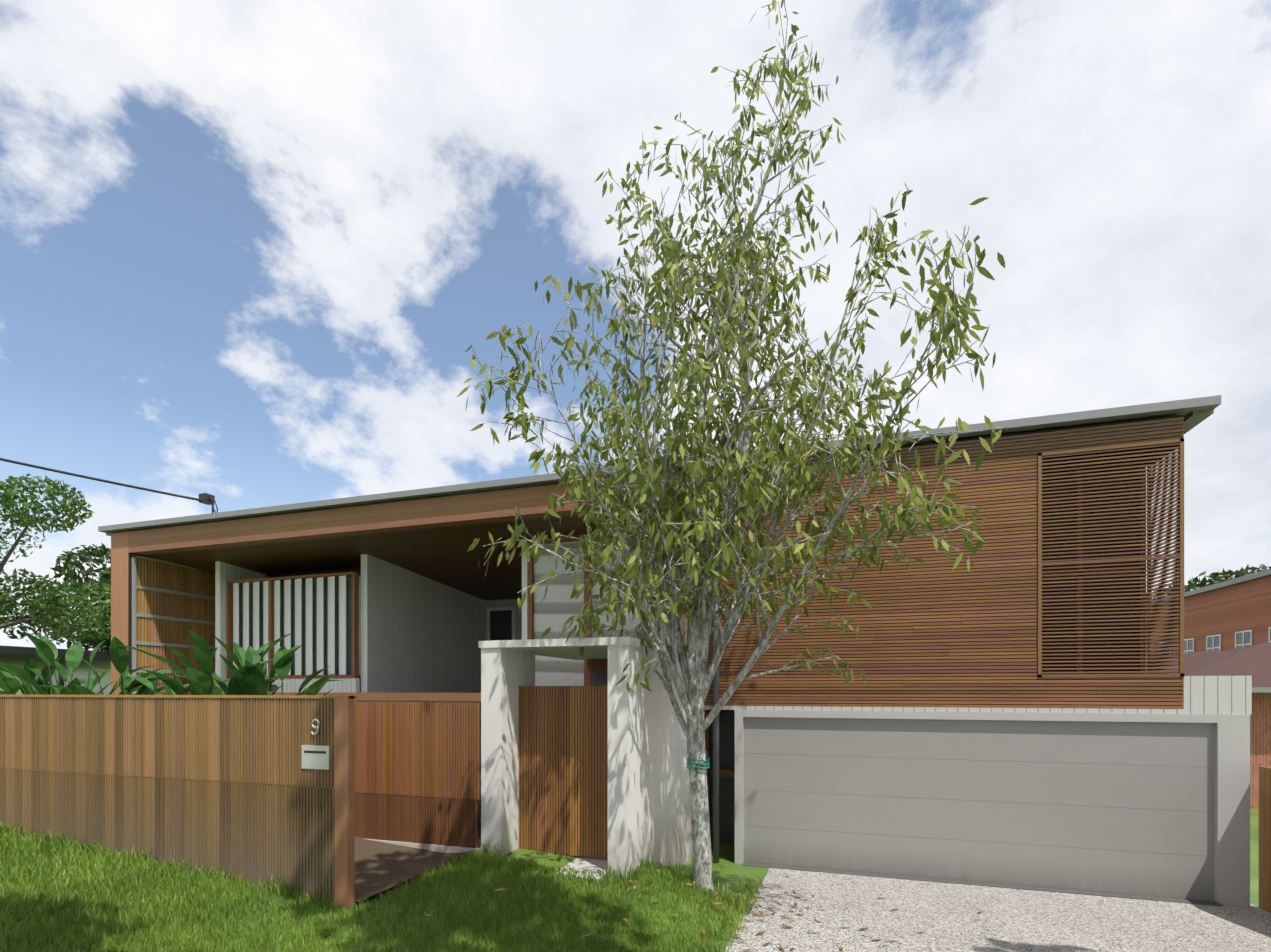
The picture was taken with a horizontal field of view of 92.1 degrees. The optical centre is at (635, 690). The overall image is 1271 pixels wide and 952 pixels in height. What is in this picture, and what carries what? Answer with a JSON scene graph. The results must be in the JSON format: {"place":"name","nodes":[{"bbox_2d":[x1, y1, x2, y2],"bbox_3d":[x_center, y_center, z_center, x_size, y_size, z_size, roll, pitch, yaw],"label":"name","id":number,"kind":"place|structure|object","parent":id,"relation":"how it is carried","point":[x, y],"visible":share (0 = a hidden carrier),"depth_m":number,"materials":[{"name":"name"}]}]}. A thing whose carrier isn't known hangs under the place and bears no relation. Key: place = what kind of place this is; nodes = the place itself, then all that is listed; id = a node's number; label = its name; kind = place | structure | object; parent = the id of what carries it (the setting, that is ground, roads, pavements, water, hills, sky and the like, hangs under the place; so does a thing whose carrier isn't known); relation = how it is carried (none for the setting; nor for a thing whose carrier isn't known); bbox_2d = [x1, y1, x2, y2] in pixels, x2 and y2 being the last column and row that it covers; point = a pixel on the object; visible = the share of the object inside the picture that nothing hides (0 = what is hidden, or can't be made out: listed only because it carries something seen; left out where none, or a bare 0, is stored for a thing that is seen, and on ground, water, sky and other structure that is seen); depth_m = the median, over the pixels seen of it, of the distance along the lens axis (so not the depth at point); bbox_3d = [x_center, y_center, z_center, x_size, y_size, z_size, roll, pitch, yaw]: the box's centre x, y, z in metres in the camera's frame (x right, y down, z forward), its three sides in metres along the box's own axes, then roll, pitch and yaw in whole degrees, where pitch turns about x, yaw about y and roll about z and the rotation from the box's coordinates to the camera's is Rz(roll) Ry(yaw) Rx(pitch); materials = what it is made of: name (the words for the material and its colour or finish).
{"place":"outdoors","nodes":[
{"label":"outdoors","id":0,"kind":"place"},
{"bbox_2d":[0,688,100,694],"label":"ground","id":1,"kind":"structure","parent":0,"point":[19,692],"depth_m":22.90,"materials":[{"name":"soil"}]},
{"bbox_2d":[0,474,110,644],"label":"tree","id":2,"kind":"object","parent":1,"relation":"on","point":[61,600],"depth_m":29.70,"materials":[{"name":"green plant"}]},
{"bbox_2d":[15,668,110,694],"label":"wall","id":3,"kind":"structure","parent":1,"relation":"on","point":[105,680],"depth_m":24.57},
{"bbox_2d":[41,542,110,650],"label":"tree","id":4,"kind":"object","parent":1,"relation":"on","point":[85,557],"depth_m":47.90,"materials":[{"name":"green plant"}]},
{"bbox_2d":[111,531,128,694],"bbox_3d":[-9.301,-0.147,16.954,0.510,6.260,9.000,0,0,18],"label":"post","id":5,"kind":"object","parent":1,"relation":"on","point":[119,585],"depth_m":12.67,"materials":[{"name":"brown wood"}]},
{"bbox_2d":[185,692,480,700],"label":"deck floor","id":6,"kind":"structure","parent":0,"point":[432,696],"depth_m":11.61,"materials":[{"name":"brown wood"}]},
{"bbox_2d":[128,553,165,694],"bbox_3d":[-9.051,-1.377,16.875,0.015,2.920,9.000,0,0,18],"label":"post","id":7,"kind":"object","parent":6,"relation":"on","point":[130,607],"visible":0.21,"depth_m":12.61,"materials":[{"name":"grey metal"}]},
{"bbox_2d":[136,558,214,694],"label":"wall battens","id":8,"kind":"object","parent":7,"relation":"attached to","point":[154,574],"visible":0.38,"depth_m":13.38,"materials":[{"name":"brown wood"}]},
{"bbox_2d":[132,554,214,693],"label":"wall rails","id":9,"kind":"object","parent":8,"relation":"attached to","point":[134,613],"visible":0.5,"depth_m":12.94,"materials":[{"name":"grey metal"}]},
{"bbox_2d":[221,562,266,683],"bbox_3d":[-8.794,-0.549,13.726,0.120,4.464,1.150,0,0,18],"label":"fin","id":10,"kind":"object","parent":6,"relation":"on","point":[229,572],"visible":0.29,"depth_m":13.27,"materials":[{"name":"white paint"}]},
{"bbox_2d":[227,572,358,678],"bbox_3d":[-7.217,-1.322,12.825,3.390,2.130,0.120,0,0,18],"label":"louvre frame","id":11,"kind":"object","parent":6,"relation":"on","point":[355,624],"visible":0.73,"depth_m":12.86,"materials":[{"name":"brown wood"}]},
{"bbox_2d":[233,575,345,675],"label":"louvre blades","id":12,"kind":"object","parent":11,"relation":"in","point":[320,623],"visible":0.83,"depth_m":12.70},
{"bbox_2d":[227,678,359,701],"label":"balcony wall","id":13,"kind":"structure","parent":6,"relation":"on","point":[348,685],"depth_m":12.47,"materials":[{"name":"white paint"}]},
{"bbox_2d":[267,568,360,691],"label":"wall","id":14,"kind":"structure","parent":6,"relation":"on","point":[358,570],"depth_m":13.80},
{"bbox_2d":[239,576,360,675],"bbox_3d":[-7.180,-1.327,12.944,3.430,2.020,0.010,0,0,18],"label":"bay glass","id":15,"kind":"object","parent":14,"relation":"attached to","point":[349,625],"depth_m":12.79,"materials":[{"name":"black glass"}]},
{"bbox_2d":[368,555,484,692],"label":"wall","id":16,"kind":"structure","parent":6,"relation":"on","point":[425,634],"depth_m":13.94,"materials":[{"name":"white paint"}]},
{"bbox_2d":[215,554,367,692],"bbox_3d":[-7.217,-0.549,12.777,3.723,4.464,0.028,0,0,13],"label":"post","id":17,"kind":"object","parent":16,"relation":"attached to","point":[364,623],"visible":0.57,"depth_m":12.39,"materials":[{"name":"grey metal"}]},
{"bbox_2d":[485,599,521,640],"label":"wall","id":18,"kind":"structure","parent":6,"relation":"on","point":[507,603],"depth_m":16.37,"materials":[{"name":"grey paint"}]},
{"bbox_2d":[487,607,514,640],"bbox_3d":[-3.602,-1.102,16.440,0.830,2.270,0.050,0,0,18],"label":"door frame","id":19,"kind":"object","parent":18,"relation":"attached to","point":[500,609],"visible":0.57,"depth_m":16.42,"materials":[{"name":"grey metal"}]},
{"bbox_2d":[490,610,511,640],"bbox_3d":[-3.600,-1.062,16.444,0.670,2.190,0.020,0,0,18],"label":"recess door","id":20,"kind":"structure","parent":19,"relation":"in","point":[501,625],"depth_m":16.43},
{"bbox_2d":[522,540,655,639],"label":"white window jambs","id":21,"kind":"structure","parent":6,"relation":"on","point":[524,605],"depth_m":11.18,"materials":[{"name":"white paint"}]},
{"bbox_2d":[527,533,646,685],"bbox_3d":[-0.869,-1.365,10.863,2.280,2.795,0.100,0,0,18],"label":"window frame","id":22,"kind":"object","parent":21,"relation":"in","point":[530,611],"visible":0.17,"depth_m":10.99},
{"bbox_2d":[534,537,641,685],"bbox_3d":[-0.866,-1.377,10.873,2.140,2.620,0.010,0,0,18],"label":"window blind","id":23,"kind":"object","parent":22,"relation":"in","point":[557,608],"depth_m":11.01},
{"bbox_2d":[0,820,768,951],"bbox_3d":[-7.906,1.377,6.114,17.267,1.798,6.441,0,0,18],"label":"grass","id":24,"kind":"structure","parent":0,"point":[107,890],"depth_m":4.98,"materials":[{"name":"green plant"}]},
{"bbox_2d":[0,646,110,685],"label":"wall","id":25,"kind":"structure","parent":24,"relation":"on","point":[17,656],"depth_m":13.93,"materials":[{"name":"white paint"}]},
{"bbox_2d":[0,768,329,787],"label":"fence","id":26,"kind":"object","parent":24,"relation":"on","point":[175,778],"depth_m":5.70,"materials":[{"name":"brown wood"}]},
{"bbox_2d":[0,697,333,787],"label":"fence","id":27,"kind":"object","parent":24,"relation":"on","point":[256,740],"visible":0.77,"depth_m":5.72,"materials":[{"name":"brown wood"}]},
{"bbox_2d":[0,769,333,902],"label":"fence","id":28,"kind":"object","parent":24,"relation":"on","point":[249,831],"visible":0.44,"depth_m":5.63,"materials":[{"name":"brown wood"}]},
{"bbox_2d":[0,630,342,694],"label":"plants","id":29,"kind":"object","parent":24,"relation":"on","point":[251,665],"depth_m":7.45,"materials":[{"name":"green plant"}]},
{"bbox_2d":[0,694,356,908],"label":"frame","id":30,"kind":"object","parent":24,"relation":"on","point":[344,797],"visible":1,"depth_m":5.10,"materials":[{"name":"brown wood"}]},
{"bbox_2d":[311,719,319,734],"bbox_3d":[-2.714,0.305,5.196,0.092,0.139,0.018,0,0,18],"label":"number","id":31,"kind":"object","parent":30,"relation":"attached to","point":[317,726],"visible":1,"depth_m":5.19,"materials":[{"name":"metal"}]},
{"bbox_2d":[302,745,329,769],"bbox_3d":[-2.714,0.563,5.199,0.290,0.200,0.010,0,0,18],"label":"letterbox","id":32,"kind":"object","parent":30,"relation":"attached to","point":[315,761],"visible":1,"depth_m":5.19,"materials":[{"name":"metal"}]},
{"bbox_2d":[304,750,325,753],"bbox_3d":[-2.716,0.518,5.194,0.230,0.020,0.003,0,0,18],"label":"letter slot","id":33,"kind":"object","parent":32,"relation":"attached to","point":[322,752],"visible":1,"depth_m":5.19,"materials":[{"name":"black metal"}]},
{"bbox_2d":[355,837,473,901],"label":"paved path","id":34,"kind":"structure","parent":24,"relation":"on","point":[380,867],"depth_m":6.57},
{"bbox_2d":[355,702,480,847],"bbox_3d":[-3.107,1.008,7.293,2.880,1.750,0.038,0,0,18],"label":"frame","id":35,"kind":"object","parent":24,"relation":"on","point":[479,821],"visible":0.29,"depth_m":6.86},
{"bbox_2d":[355,793,477,847],"bbox_3d":[-3.121,1.487,7.264,2.846,0.532,0.020,0,0,18],"label":"fence","id":36,"kind":"object","parent":35,"relation":"attached to","point":[436,821],"visible":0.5,"depth_m":7.06,"materials":[{"name":"brown wood"}]},
{"bbox_2d":[355,702,479,799],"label":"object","id":37,"kind":"object","parent":35,"relation":"attached to","point":[423,749],"visible":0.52,"depth_m":7.06,"materials":[{"name":"brown wood"}]},
{"bbox_2d":[367,839,480,854],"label":"concrete curb","id":38,"kind":"structure","parent":24,"relation":"on","point":[443,848],"depth_m":6.98,"materials":[{"name":"grey concrete"}]},
{"bbox_2d":[360,700,687,753],"bbox_3d":[-4.433,1.583,12.062,11.720,2.800,0.100,0,0,18],"label":"cap","id":39,"kind":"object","parent":24,"relation":"on","point":[450,702],"depth_m":11.81,"materials":[{"name":"brown wood"}]},
{"bbox_2d":[555,856,607,880],"bbox_3d":[-0.522,2.183,7.724,1.250,0.600,2.920,0,0,18],"label":"portal step","id":40,"kind":"object","parent":24,"relation":"on","point":[596,864],"visible":0.07,"depth_m":6.61,"materials":[{"name":"white stone"}]},
{"bbox_2d":[479,637,707,877],"bbox_3d":[-0.313,1.263,8.171,1.920,3.640,3.440,0,0,18],"label":"portal","id":41,"kind":"object","parent":24,"relation":"on","point":[649,810],"visible":0.58,"depth_m":6.82,"materials":[{"name":"white paint"}]},
{"bbox_2d":[519,686,607,858],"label":"gate","id":42,"kind":"structure","parent":41,"relation":"attached to","point":[551,769],"depth_m":6.97,"materials":[{"name":"wood"}]},
{"bbox_2d":[583,686,600,857],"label":"gate","id":43,"kind":"structure","parent":41,"relation":"attached to","point":[600,771],"depth_m":6.86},
{"bbox_2d":[710,710,734,843],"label":"gate","id":44,"kind":"structure","parent":24,"relation":"on","point":[727,784],"depth_m":9.99,"materials":[{"name":"black metal"}]},
{"bbox_2d":[457,0,1005,895],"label":"gum","id":45,"kind":"object","parent":24,"relation":"on","point":[701,468],"depth_m":6.27,"materials":[{"name":"green plant"}]},
{"bbox_2d":[687,757,709,768],"bbox_3d":[0.682,0.783,6.672,0.252,0.115,0.252,0,0,18],"label":"tree tie","id":46,"kind":"object","parent":45,"relation":"attached to","point":[706,761],"visible":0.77,"depth_m":6.58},
{"bbox_2d":[143,508,681,599],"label":"soffit","id":47,"kind":"structure","parent":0,"point":[442,555],"depth_m":12.45,"materials":[{"name":"brown wood"}]},
{"bbox_2d":[128,470,682,554],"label":"fascia","id":48,"kind":"structure","parent":47,"relation":"attached to","point":[474,508],"depth_m":10.84,"materials":[{"name":"brown wood"}]},
{"bbox_2d":[587,659,607,670],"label":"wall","id":49,"kind":"structure","parent":0,"point":[597,664],"depth_m":9.11,"materials":[{"name":"brown wood"}]},
{"bbox_2d":[591,671,607,685],"bbox_3d":[-0.068,1.003,9.164,1.250,2.960,0.100,0,0,18],"label":"window","id":50,"kind":"structure","parent":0,"point":[599,678],"depth_m":9.26,"materials":[{"name":"grey glass"}]},
{"bbox_2d":[0,0,1270,649],"label":"sky","id":51,"kind":"structure","parent":0,"point":[253,253],"materials":[{"name":"blue"}]},
{"bbox_2d":[656,526,684,647],"bbox_3d":[0.759,-1.392,10.371,0.840,2.850,0.100,0,0,18],"label":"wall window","id":52,"kind":"structure","parent":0,"point":[682,623],"depth_m":10.36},
{"bbox_2d":[704,710,734,822],"bbox_3d":[1.406,1.383,9.931,0.600,2.200,0.150,0,0,18],"label":"frame","id":53,"kind":"object","parent":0,"point":[724,772],"visible":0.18,"depth_m":9.92,"materials":[{"name":"black metal"}]},
{"bbox_2d":[746,753,1213,901],"bbox_3d":[4.196,1.423,8.071,5.500,2.120,0.058,0,0,18],"label":"garage gap","id":54,"kind":"object","parent":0,"point":[975,881],"visible":0.07,"depth_m":7.97,"materials":[{"name":"black"}]},
{"bbox_2d":[724,868,1270,951],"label":"driveway","id":55,"kind":"structure","parent":0,"point":[943,917],"depth_m":6.16,"materials":[{"name":"grey gravel"}]},
{"bbox_2d":[426,865,981,951],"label":"leaf litter","id":56,"kind":"object","parent":55,"relation":"on","point":[704,931],"visible":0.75,"depth_m":5.95,"materials":[{"name":"brown plant"}]},
{"bbox_2d":[742,862,1222,906],"bbox_3d":[4.158,2.487,7.950,5.500,0.032,0.130,0,0,18],"label":"threshold","id":57,"kind":"object","parent":55,"relation":"on","point":[1164,899],"visible":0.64,"depth_m":7.80,"materials":[{"name":"grey concrete"}]},
{"bbox_2d":[735,710,1249,906],"bbox_3d":[4.298,1.528,8.095,5.920,2.510,0.310,0,0,18],"label":"garage frame","id":58,"kind":"object","parent":55,"relation":"on","point":[1232,809],"visible":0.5,"depth_m":7.14,"materials":[{"name":"white paint"}]},
{"bbox_2d":[704,676,1251,714],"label":"parapet wall","id":59,"kind":"structure","parent":58,"relation":"on","point":[1217,694],"depth_m":7.24,"materials":[{"name":"white paint"}]},
{"bbox_2d":[689,415,1182,705],"bbox_3d":[4.832,-1.532,11.980,6.000,3.490,7.978,0,0,18],"label":"box backing","id":60,"kind":"object","parent":59,"relation":"on","point":[1068,428],"visible":0.08,"depth_m":8.06,"materials":[{"name":"brown wood"}]},
{"bbox_2d":[98,395,1220,535],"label":"roof","id":61,"kind":"structure","parent":60,"relation":"on","point":[1194,412],"depth_m":8.49,"materials":[{"name":"grey metal"}]},
{"bbox_2d":[199,493,214,512],"bbox_3d":[-9.142,-3.782,13.107,0.270,0.830,0.200,0,0,18],"label":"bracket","id":62,"kind":"object","parent":61,"relation":"on","point":[206,498],"visible":0.71,"depth_m":13.07,"materials":[{"name":"grey metal"}]},
{"bbox_2d":[0,458,217,512],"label":"cable","id":63,"kind":"object","parent":62,"relation":"attached to","point":[93,478],"visible":0.94,"depth_m":12.44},
{"bbox_2d":[687,417,1183,708],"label":"cladding","id":64,"kind":"structure","parent":60,"relation":"attached to","point":[734,650],"depth_m":8.03,"materials":[{"name":"brown wood"}]},
{"bbox_2d":[685,564,687,645],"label":"clad trim","id":65,"kind":"structure","parent":64,"relation":"attached to","point":[686,620],"depth_m":9.06,"materials":[{"name":"brown wood"}]},
{"bbox_2d":[713,494,718,862],"bbox_3d":[1.167,-0.077,8.873,0.090,5.520,0.090,0,0,18],"label":"downpipe","id":66,"kind":"object","parent":64,"relation":"attached to","point":[716,765],"visible":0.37,"depth_m":8.83,"materials":[{"name":"metal"}]},
{"bbox_2d":[1042,464,1145,673],"bbox_3d":[6.011,-1.577,8.289,1.470,2.820,0.030,0,0,18],"label":"window frame","id":67,"kind":"object","parent":60,"relation":"in","point":[1107,574],"visible":0.23,"depth_m":8.22,"materials":[{"name":"brown wood"}]},
{"bbox_2d":[1042,465,1139,673],"bbox_3d":[6.021,-1.577,8.322,1.470,2.820,0.040,0,0,18],"label":"glass","id":68,"kind":"object","parent":67,"relation":"in","point":[1092,578],"depth_m":8.25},
{"bbox_2d":[1042,447,1167,473],"bbox_3d":[5.871,-1.577,7.934,1.538,2.920,0.870,0,0,18],"label":"void lining","id":69,"kind":"object","parent":60,"relation":"on","point":[1101,460],"visible":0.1,"depth_m":7.98,"materials":[{"name":"brown wood"}]},
{"bbox_2d":[1037,438,1183,677],"bbox_3d":[5.899,-1.577,7.867,1.512,2.820,0.842,0,0,18],"label":"screen frame","id":70,"kind":"object","parent":60,"relation":"on","point":[1180,557],"visible":0.69,"depth_m":7.49,"materials":[{"name":"brown wood"}]},
{"bbox_2d":[1042,443,1179,673],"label":"screen slats","id":71,"kind":"object","parent":70,"relation":"in","point":[1172,626],"visible":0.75,"depth_m":7.48,"materials":[{"name":"brown wood"}]},
{"bbox_2d":[744,717,1214,900],"bbox_3d":[4.189,1.424,8.051,5.500,2.098,0.040,0,0,18],"label":"garage door","id":72,"kind":"structure","parent":58,"relation":"in","point":[1150,847],"depth_m":7.90,"materials":[{"name":"white metal"}]},
{"bbox_2d":[1250,808,1258,906],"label":"ground","id":73,"kind":"structure","parent":0,"point":[1254,856],"depth_m":9.17,"materials":[{"name":"plant"}]},
{"bbox_2d":[1250,693,1270,808],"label":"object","id":74,"kind":"structure","parent":73,"relation":"on","point":[1260,735],"depth_m":12.92,"materials":[{"name":"brown wood"}]},
{"bbox_2d":[1146,642,1270,686],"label":"neighbour roof","id":75,"kind":"structure","parent":74,"relation":"on","point":[1254,661],"depth_m":14.51,"materials":[{"name":"red metal"}]},
{"bbox_2d":[1252,687,1270,692],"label":"gutter","id":76,"kind":"object","parent":75,"relation":"attached to","point":[1261,689],"depth_m":12.54,"materials":[{"name":"white metal"}]},
{"bbox_2d":[1259,766,1270,912],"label":"side fence","id":77,"kind":"object","parent":73,"relation":"on","point":[1265,838],"visible":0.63,"depth_m":6.92,"materials":[{"name":"brown wood"}]},
{"label":"ground","id":78,"kind":"structure","parent":0,"visible":0},
{"bbox_2d":[1146,575,1270,661],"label":"brick building","id":79,"kind":"structure","parent":78,"relation":"on","point":[1227,613],"depth_m":30.65,"materials":[{"name":"brick"}]},
{"bbox_2d":[1146,569,1270,606],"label":"neighbouring roof","id":80,"kind":"structure","parent":79,"relation":"on","point":[1250,577],"depth_m":30.48,"materials":[{"name":"grey metal"}]},
{"bbox_2d":[1146,628,1270,663],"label":"window panes","id":81,"kind":"structure","parent":79,"relation":"attached to","point":[1247,637],"depth_m":31.48,"materials":[{"name":"clear glass"}]},
{"bbox_2d":[1146,627,1270,659],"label":"window frames","id":82,"kind":"structure","parent":79,"relation":"attached to","point":[1236,645],"depth_m":31.11,"materials":[{"name":"white paint"}]},
{"bbox_2d":[1146,564,1270,602],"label":"tree","id":83,"kind":"object","parent":78,"relation":"on","point":[1217,578],"visible":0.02,"depth_m":55.38,"materials":[{"name":"green plant"}]}
]}

